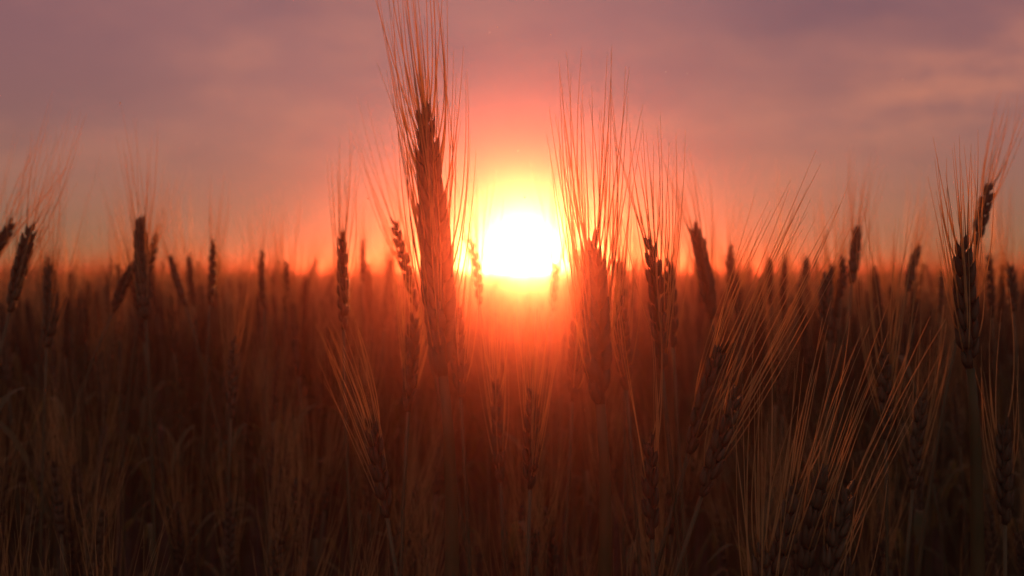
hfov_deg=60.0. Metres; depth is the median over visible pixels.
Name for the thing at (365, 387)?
wheat plant
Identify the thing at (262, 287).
wheat plant
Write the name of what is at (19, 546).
wheat plant
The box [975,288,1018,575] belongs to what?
wheat plant
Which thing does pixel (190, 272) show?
wheat plant
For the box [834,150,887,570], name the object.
wheat plant
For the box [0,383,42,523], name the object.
wheat plant
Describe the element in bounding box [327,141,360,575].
wheat plant
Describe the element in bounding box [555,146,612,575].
wheat plant
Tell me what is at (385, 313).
wheat plant
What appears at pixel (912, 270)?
wheat plant
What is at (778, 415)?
wheat plant
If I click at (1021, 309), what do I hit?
wheat plant
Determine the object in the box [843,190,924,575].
wheat plant
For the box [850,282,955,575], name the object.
wheat plant
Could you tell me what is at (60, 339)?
wheat plant
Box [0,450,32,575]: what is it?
wheat plant
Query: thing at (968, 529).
wheat plant
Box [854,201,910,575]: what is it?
wheat plant
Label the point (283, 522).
wheat plant
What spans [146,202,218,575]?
wheat plant
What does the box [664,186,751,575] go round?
wheat plant
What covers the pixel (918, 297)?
wheat plant
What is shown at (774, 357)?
wheat plant
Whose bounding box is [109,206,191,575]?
wheat plant
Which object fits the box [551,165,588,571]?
wheat plant
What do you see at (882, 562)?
wheat plant
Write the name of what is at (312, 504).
wheat plant
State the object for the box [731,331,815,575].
wheat plant
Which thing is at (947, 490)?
wheat plant
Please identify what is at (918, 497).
wheat plant
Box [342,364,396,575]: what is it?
wheat plant
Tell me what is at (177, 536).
wheat plant
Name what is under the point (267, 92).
sky
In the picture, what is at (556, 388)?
wheat plant
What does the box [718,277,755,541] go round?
wheat plant
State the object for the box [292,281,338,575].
wheat plant
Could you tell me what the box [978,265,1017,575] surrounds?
wheat plant
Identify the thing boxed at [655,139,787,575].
wheat plant
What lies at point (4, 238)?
wheat plant
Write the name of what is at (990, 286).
wheat plant
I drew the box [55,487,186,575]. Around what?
wheat plant
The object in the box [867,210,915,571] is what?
wheat plant
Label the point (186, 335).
wheat plant
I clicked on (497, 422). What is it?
wheat plant
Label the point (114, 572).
wheat plant
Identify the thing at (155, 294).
wheat plant
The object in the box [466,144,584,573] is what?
wheat plant
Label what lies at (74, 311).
wheat plant
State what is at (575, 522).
wheat plant
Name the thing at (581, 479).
wheat plant
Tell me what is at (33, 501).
wheat plant
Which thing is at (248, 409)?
wheat plant
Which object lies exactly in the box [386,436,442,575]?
wheat plant
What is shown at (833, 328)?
wheat plant
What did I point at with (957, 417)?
wheat plant
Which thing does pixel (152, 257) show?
wheat plant
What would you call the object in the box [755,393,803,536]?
wheat plant
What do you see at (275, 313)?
wheat plant
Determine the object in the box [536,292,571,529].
wheat plant
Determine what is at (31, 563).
wheat plant
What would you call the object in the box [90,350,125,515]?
wheat plant
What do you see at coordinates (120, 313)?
wheat plant
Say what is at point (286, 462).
wheat plant
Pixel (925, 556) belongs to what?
wheat plant
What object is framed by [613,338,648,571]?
wheat plant
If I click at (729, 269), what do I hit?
wheat plant
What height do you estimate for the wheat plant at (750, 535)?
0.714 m
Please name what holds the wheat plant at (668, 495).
on the ground
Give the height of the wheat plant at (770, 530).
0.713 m
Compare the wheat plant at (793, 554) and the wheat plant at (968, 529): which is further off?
the wheat plant at (968, 529)
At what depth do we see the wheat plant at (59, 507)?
0.83 m
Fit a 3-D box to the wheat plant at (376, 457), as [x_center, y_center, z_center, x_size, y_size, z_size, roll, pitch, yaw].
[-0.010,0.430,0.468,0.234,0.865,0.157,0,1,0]
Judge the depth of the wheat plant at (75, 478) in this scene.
0.87 m
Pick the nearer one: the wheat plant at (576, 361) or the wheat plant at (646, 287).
the wheat plant at (576, 361)
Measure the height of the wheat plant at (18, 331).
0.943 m
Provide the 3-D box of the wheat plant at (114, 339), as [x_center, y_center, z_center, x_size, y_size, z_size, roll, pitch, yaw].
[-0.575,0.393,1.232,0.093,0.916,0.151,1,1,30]
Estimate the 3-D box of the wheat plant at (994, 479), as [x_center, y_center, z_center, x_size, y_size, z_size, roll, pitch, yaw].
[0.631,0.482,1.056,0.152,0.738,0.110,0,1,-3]
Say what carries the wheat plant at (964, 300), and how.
on the ground
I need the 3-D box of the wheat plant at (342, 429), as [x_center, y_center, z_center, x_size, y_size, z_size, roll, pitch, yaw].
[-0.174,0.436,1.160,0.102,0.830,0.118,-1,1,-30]
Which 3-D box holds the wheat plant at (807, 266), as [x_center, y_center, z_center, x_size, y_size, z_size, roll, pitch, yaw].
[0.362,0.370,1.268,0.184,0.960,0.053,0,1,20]
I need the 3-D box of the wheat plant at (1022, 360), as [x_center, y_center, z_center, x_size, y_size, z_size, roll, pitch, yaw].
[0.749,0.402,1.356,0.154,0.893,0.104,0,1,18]
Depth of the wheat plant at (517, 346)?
1.38 m
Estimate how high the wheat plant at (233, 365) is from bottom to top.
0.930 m
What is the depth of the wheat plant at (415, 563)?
0.78 m
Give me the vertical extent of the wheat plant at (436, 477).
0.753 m
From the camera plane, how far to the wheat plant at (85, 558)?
0.52 m
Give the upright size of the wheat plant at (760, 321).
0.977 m
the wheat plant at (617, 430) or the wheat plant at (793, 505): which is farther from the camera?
the wheat plant at (617, 430)
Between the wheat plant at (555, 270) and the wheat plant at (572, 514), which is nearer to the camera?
the wheat plant at (555, 270)
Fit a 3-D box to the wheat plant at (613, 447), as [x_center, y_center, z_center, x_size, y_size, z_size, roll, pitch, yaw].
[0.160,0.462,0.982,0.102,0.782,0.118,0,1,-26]
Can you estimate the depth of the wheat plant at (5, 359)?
1.08 m
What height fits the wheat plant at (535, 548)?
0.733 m
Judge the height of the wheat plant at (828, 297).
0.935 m
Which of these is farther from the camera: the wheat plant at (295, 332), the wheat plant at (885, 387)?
the wheat plant at (295, 332)
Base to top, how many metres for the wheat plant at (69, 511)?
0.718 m
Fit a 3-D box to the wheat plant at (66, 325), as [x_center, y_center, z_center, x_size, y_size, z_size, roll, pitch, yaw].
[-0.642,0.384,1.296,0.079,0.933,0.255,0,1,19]
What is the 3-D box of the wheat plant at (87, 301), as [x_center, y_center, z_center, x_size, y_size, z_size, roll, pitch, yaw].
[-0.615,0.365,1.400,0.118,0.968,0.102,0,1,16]
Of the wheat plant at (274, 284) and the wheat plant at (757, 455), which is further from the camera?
the wheat plant at (274, 284)
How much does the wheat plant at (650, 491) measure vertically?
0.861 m
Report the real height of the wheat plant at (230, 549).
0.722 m
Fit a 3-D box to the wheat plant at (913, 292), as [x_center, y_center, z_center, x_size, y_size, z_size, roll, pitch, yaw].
[0.517,0.340,1.249,0.152,1.022,0.110,1,1,31]
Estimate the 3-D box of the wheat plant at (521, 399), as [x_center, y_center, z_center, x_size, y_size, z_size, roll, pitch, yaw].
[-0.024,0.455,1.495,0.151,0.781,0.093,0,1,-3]
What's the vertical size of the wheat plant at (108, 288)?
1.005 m
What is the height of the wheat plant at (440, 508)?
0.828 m
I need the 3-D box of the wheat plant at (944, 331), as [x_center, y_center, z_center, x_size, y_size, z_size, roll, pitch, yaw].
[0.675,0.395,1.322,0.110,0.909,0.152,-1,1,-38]
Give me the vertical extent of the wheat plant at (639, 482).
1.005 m
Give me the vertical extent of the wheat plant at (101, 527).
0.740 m
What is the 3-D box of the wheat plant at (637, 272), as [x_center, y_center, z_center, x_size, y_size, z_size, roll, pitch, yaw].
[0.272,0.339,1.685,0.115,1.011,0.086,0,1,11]
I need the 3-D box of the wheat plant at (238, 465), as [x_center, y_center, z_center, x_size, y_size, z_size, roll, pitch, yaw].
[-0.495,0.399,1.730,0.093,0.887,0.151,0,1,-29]
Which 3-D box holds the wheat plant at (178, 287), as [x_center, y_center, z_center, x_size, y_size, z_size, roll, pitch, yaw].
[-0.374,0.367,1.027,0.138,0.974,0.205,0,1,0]
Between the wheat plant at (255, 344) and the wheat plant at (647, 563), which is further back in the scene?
the wheat plant at (255, 344)
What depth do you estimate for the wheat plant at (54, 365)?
1.16 m
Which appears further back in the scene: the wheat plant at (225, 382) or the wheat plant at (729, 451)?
the wheat plant at (729, 451)
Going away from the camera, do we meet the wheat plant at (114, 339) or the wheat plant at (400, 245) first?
the wheat plant at (400, 245)
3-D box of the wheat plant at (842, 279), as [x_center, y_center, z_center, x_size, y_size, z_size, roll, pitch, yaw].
[0.380,0.368,1.096,0.182,0.969,0.074,0,1,7]
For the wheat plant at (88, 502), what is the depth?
1.64 m
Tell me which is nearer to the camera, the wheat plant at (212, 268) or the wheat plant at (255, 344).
the wheat plant at (212, 268)
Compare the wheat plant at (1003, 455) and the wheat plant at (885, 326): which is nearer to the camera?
the wheat plant at (1003, 455)
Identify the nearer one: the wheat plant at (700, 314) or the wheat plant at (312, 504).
the wheat plant at (312, 504)
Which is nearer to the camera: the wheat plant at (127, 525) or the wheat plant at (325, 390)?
the wheat plant at (325, 390)
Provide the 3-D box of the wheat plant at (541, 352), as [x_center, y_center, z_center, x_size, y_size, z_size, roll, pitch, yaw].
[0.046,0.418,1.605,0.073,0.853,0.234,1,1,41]
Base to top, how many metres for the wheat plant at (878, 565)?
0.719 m
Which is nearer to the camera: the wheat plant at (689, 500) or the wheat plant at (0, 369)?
the wheat plant at (689, 500)
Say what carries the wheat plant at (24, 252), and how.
on the ground
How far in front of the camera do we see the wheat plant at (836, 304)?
1.27 m
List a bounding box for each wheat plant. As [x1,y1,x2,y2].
[0,94,85,410]
[0,122,73,257]
[0,125,98,575]
[0,231,116,552]
[0,250,32,575]
[0,250,67,575]
[0,280,43,518]
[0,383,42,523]
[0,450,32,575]
[0,457,68,575]
[0,490,49,575]
[3,256,74,575]
[4,246,57,575]
[5,284,115,569]
[5,531,62,575]
[6,214,174,575]
[14,367,73,575]
[20,221,140,516]
[23,377,62,575]
[26,178,95,575]
[27,256,132,552]
[33,260,131,575]
[37,540,113,575]
[38,350,91,560]
[43,245,94,540]
[47,446,94,575]
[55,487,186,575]
[57,414,112,575]
[75,216,167,575]
[75,466,147,575]
[82,430,138,575]
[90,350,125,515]
[97,202,146,575]
[98,168,210,575]
[101,197,171,575]
[101,297,145,539]
[106,197,167,575]
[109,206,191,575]
[110,102,157,575]
[121,170,184,575]
[131,201,211,575]
[138,418,193,575]
[145,188,264,575]
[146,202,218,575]
[149,302,275,575]
[154,196,239,575]
[158,245,214,575]
[168,170,264,575]
[180,281,226,515]
[196,174,261,575]
[198,313,255,575]
[200,426,251,575]
[206,277,309,575]
[212,290,271,530]
[213,218,263,575]
[213,236,290,562]
[219,216,292,550]
[228,269,260,575]
[234,203,295,575]
[241,319,280,572]
[248,356,295,573]
[250,525,303,575]
[251,217,323,569]
[254,416,327,575]
[255,213,339,575]
[260,298,295,552]
[262,219,312,575]
[262,382,332,575]
[263,381,313,575]
[267,429,296,573]
[269,196,351,575]
[278,392,314,572]
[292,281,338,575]
[292,291,388,575]
[301,208,442,575]
[308,198,401,575]
[313,232,391,575]
[314,379,356,575]
[315,283,398,575]
[318,257,465,575]
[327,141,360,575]
[330,321,412,573]
[338,493,397,575]
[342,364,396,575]
[347,98,467,570]
[347,522,436,575]
[349,236,407,539]
[351,443,391,575]
[355,186,416,575]
[373,218,471,545]
[374,303,472,570]
[376,0,475,575]
[380,218,437,575]
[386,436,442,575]
[387,223,427,575]
[388,214,455,487]
[393,362,449,575]
[393,475,444,575]
[403,391,453,573]
[419,261,477,519]
[423,250,519,575]
[425,391,466,561]
[429,258,508,575]
[439,276,540,575]
[442,159,539,575]
[450,189,478,575]
[459,336,539,534]
[459,499,554,575]
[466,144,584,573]
[475,277,508,575]
[478,256,575,575]
[483,281,581,570]
[486,313,576,563]
[489,406,562,575]
[492,472,526,575]
[496,252,564,575]
[506,456,543,543]
[507,278,574,575]
[507,504,548,575]
[508,391,582,575]
[510,317,591,528]
[512,275,565,575]
[515,447,567,575]
[518,285,567,563]
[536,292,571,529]
[537,304,611,575]
[542,276,626,575]
[547,50,642,575]
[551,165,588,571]
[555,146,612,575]
[556,188,607,575]
[559,329,598,517]
[578,381,631,514]
[580,163,642,575]
[584,343,646,565]
[600,170,669,575]
[606,180,752,550]
[608,366,635,512]
[609,203,661,570]
[610,424,674,575]
[612,184,687,574]
[612,213,661,571]
[612,219,655,540]
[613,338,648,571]
[613,497,692,575]
[614,119,684,575]
[618,293,662,575]
[618,408,666,575]
[622,379,688,574]
[627,212,676,552]
[636,179,690,575]
[636,457,668,575]
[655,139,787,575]
[655,151,815,575]
[659,313,755,575]
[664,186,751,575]
[667,230,714,575]
[673,164,868,575]
[674,265,717,572]
[678,395,720,575]
[682,182,752,575]
[683,288,748,569]
[687,193,760,575]
[693,446,729,575]
[704,203,765,573]
[708,212,827,574]
[712,271,762,575]
[713,272,803,517]
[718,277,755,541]
[724,274,761,575]
[724,483,773,575]
[729,215,775,572]
[731,165,822,510]
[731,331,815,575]
[735,268,796,575]
[736,422,792,541]
[750,249,790,485]
[752,197,904,567]
[755,207,818,574]
[755,224,865,547]
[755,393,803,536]
[756,392,809,575]
[760,230,914,573]
[766,302,862,575]
[769,440,830,575]
[774,319,812,502]
[780,404,850,569]
[795,302,888,575]
[800,390,839,560]
[801,210,846,527]
[811,158,945,573]
[817,196,875,572]
[818,317,945,575]
[823,460,887,575]
[824,256,934,575]
[831,164,938,558]
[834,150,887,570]
[843,189,940,575]
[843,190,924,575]
[845,427,894,575]
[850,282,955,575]
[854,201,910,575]
[854,539,900,575]
[859,328,968,575]
[860,455,910,575]
[865,223,986,575]
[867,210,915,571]
[875,194,938,543]
[892,348,941,544]
[896,221,966,575]
[897,340,1014,575]
[903,284,954,575]
[906,253,1014,575]
[914,96,1023,575]
[922,193,1023,575]
[924,421,1023,574]
[928,136,993,575]
[932,282,1001,575]
[937,281,996,575]
[945,308,997,575]
[949,171,1019,575]
[952,144,1019,575]
[955,278,1023,558]
[957,436,1000,575]
[960,385,1010,552]
[960,524,1023,575]
[968,470,1023,575]
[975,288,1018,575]
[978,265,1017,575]
[983,438,1023,575]
[988,186,1023,552]
[997,247,1023,575]
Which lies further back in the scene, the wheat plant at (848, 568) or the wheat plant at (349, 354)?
the wheat plant at (349, 354)
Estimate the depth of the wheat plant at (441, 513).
1.35 m
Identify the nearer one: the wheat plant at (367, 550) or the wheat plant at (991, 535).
the wheat plant at (367, 550)
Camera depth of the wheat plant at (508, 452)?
1.70 m
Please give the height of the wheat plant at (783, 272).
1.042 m
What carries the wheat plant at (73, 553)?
on the ground
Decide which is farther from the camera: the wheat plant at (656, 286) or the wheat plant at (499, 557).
the wheat plant at (499, 557)
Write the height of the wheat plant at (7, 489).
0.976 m
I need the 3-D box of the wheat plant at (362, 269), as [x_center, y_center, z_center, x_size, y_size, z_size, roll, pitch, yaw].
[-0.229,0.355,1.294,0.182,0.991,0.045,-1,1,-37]
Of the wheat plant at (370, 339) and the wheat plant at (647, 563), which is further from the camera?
the wheat plant at (370, 339)
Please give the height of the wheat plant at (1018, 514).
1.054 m
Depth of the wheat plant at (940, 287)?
1.19 m
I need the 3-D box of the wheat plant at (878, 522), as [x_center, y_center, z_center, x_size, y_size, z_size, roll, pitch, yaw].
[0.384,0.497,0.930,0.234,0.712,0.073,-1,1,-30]
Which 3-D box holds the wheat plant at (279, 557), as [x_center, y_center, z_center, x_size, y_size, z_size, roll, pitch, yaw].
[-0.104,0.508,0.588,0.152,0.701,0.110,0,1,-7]
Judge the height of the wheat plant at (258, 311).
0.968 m
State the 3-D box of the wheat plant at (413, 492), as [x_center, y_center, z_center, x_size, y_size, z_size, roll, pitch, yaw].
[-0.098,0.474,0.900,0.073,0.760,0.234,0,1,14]
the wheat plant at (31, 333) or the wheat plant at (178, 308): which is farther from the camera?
the wheat plant at (178, 308)
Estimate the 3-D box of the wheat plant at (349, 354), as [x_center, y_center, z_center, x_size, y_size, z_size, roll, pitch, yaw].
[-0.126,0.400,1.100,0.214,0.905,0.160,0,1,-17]
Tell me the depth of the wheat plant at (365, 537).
0.97 m
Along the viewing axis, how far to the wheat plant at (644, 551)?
0.58 m
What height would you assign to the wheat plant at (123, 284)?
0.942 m
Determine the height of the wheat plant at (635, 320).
1.001 m
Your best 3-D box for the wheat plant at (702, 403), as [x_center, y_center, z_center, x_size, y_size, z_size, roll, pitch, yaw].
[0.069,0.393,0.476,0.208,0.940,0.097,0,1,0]
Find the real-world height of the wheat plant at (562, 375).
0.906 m
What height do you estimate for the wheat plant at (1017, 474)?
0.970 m
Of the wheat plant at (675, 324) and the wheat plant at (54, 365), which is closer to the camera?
the wheat plant at (675, 324)
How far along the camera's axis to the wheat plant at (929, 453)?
1.03 m
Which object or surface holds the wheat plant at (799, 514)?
on the ground
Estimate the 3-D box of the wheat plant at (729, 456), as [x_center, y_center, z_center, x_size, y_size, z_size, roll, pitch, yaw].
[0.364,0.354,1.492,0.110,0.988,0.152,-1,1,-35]
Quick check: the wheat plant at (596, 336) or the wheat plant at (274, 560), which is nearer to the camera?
the wheat plant at (596, 336)
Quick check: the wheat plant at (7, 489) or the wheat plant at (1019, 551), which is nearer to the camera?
the wheat plant at (1019, 551)
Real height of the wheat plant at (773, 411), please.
0.949 m
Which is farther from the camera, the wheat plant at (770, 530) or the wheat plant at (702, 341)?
the wheat plant at (702, 341)
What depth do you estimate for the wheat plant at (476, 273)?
0.84 m
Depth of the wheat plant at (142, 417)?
1.71 m
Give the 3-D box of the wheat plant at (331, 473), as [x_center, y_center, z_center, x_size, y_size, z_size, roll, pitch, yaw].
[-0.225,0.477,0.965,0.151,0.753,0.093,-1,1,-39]
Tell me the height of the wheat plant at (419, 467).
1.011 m
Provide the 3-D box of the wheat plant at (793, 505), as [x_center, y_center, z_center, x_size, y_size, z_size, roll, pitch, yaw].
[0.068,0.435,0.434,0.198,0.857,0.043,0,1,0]
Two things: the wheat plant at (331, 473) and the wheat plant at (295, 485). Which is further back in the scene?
the wheat plant at (331, 473)
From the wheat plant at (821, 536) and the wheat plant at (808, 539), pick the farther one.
the wheat plant at (821, 536)
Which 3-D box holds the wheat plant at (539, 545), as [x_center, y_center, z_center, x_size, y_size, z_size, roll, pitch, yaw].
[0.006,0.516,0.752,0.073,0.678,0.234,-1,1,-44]
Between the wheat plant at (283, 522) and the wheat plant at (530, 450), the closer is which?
the wheat plant at (530, 450)
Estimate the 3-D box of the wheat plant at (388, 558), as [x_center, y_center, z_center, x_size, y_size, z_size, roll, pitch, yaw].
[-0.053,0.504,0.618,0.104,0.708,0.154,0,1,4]
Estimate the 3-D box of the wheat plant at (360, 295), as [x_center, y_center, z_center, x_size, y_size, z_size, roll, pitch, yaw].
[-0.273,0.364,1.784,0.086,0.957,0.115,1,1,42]
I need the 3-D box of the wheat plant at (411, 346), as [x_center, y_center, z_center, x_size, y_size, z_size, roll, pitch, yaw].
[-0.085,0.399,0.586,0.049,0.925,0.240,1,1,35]
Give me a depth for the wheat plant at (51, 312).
0.82 m
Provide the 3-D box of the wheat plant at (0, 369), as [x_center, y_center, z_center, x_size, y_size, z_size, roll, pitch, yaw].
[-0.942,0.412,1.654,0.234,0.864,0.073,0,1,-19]
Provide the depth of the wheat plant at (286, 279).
1.14 m
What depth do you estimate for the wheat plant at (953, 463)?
1.54 m
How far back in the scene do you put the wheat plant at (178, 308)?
1.64 m
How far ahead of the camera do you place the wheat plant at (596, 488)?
0.90 m
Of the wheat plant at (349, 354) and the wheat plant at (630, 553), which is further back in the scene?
the wheat plant at (349, 354)
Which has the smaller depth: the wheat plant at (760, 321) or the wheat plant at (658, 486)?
the wheat plant at (658, 486)
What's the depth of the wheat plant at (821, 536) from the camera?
0.85 m
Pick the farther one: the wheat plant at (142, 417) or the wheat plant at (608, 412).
the wheat plant at (142, 417)
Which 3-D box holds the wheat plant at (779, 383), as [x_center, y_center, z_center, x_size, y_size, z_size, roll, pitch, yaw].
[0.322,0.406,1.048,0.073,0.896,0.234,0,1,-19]
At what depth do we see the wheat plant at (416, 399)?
1.36 m
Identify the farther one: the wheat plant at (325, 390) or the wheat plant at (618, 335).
the wheat plant at (325, 390)
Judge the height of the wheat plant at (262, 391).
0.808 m
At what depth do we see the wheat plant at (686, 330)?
1.38 m
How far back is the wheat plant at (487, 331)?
1.64 m
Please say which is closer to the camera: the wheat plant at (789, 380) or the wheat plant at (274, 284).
the wheat plant at (789, 380)
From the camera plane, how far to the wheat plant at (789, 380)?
1.38 m
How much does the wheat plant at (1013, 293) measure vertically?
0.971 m
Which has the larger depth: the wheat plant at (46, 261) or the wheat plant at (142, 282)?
the wheat plant at (46, 261)
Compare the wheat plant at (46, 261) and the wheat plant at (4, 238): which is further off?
the wheat plant at (46, 261)
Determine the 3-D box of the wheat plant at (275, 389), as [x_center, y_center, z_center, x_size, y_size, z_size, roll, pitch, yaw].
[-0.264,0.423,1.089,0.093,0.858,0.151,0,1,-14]
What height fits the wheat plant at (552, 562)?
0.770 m
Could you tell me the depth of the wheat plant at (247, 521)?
1.66 m
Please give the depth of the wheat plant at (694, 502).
1.62 m
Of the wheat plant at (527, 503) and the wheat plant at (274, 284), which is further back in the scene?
the wheat plant at (274, 284)
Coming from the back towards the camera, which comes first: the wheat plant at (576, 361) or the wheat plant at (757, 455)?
the wheat plant at (757, 455)
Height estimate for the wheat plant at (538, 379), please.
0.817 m
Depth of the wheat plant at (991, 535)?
0.95 m
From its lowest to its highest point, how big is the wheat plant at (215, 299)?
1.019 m
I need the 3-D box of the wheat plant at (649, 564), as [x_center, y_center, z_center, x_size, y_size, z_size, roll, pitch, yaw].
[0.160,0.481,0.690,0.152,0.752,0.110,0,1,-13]
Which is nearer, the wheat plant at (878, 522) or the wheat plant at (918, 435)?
the wheat plant at (918, 435)
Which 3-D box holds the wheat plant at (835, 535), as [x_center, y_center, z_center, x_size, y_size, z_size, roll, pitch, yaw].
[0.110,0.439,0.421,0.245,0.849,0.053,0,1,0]
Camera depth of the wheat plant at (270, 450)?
1.05 m
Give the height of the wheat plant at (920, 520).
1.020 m
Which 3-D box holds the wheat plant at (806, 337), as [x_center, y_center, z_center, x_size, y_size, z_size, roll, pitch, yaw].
[0.387,0.387,1.134,0.079,0.931,0.255,-1,1,-39]
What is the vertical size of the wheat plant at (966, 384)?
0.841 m
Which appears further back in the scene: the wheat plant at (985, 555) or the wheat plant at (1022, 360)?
the wheat plant at (1022, 360)
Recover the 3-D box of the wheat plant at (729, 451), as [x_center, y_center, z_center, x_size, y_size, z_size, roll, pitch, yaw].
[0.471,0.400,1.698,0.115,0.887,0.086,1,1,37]
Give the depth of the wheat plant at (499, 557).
1.00 m
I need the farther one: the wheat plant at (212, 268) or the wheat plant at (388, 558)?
the wheat plant at (212, 268)
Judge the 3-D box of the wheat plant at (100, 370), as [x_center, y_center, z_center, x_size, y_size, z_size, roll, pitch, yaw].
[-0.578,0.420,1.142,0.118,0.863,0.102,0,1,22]
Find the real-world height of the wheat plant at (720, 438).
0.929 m
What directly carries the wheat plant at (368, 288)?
on the ground
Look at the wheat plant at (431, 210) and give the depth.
0.42 m
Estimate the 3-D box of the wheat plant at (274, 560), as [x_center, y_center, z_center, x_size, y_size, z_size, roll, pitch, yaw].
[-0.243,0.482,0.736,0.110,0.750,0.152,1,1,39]
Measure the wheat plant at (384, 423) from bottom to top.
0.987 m
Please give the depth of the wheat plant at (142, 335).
1.07 m
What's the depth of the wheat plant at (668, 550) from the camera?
1.35 m
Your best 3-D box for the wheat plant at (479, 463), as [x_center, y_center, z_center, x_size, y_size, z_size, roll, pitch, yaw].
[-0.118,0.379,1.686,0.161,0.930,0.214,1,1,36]
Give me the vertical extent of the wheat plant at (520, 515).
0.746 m
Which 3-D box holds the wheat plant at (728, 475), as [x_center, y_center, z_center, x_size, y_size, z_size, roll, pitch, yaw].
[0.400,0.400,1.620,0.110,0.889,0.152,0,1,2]
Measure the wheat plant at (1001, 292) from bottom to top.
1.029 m
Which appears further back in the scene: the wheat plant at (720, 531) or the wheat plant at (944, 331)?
the wheat plant at (944, 331)
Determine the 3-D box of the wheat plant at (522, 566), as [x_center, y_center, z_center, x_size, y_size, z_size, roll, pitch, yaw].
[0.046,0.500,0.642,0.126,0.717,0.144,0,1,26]
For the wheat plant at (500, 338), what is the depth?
1.27 m
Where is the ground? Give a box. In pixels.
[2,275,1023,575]
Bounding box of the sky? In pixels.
[0,0,1023,274]
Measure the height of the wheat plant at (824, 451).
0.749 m
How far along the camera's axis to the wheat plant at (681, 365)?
1.43 m
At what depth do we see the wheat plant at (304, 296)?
1.35 m
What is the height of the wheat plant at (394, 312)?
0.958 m
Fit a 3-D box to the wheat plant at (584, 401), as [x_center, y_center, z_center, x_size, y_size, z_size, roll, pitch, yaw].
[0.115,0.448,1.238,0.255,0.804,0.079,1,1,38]
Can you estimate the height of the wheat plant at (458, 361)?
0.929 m

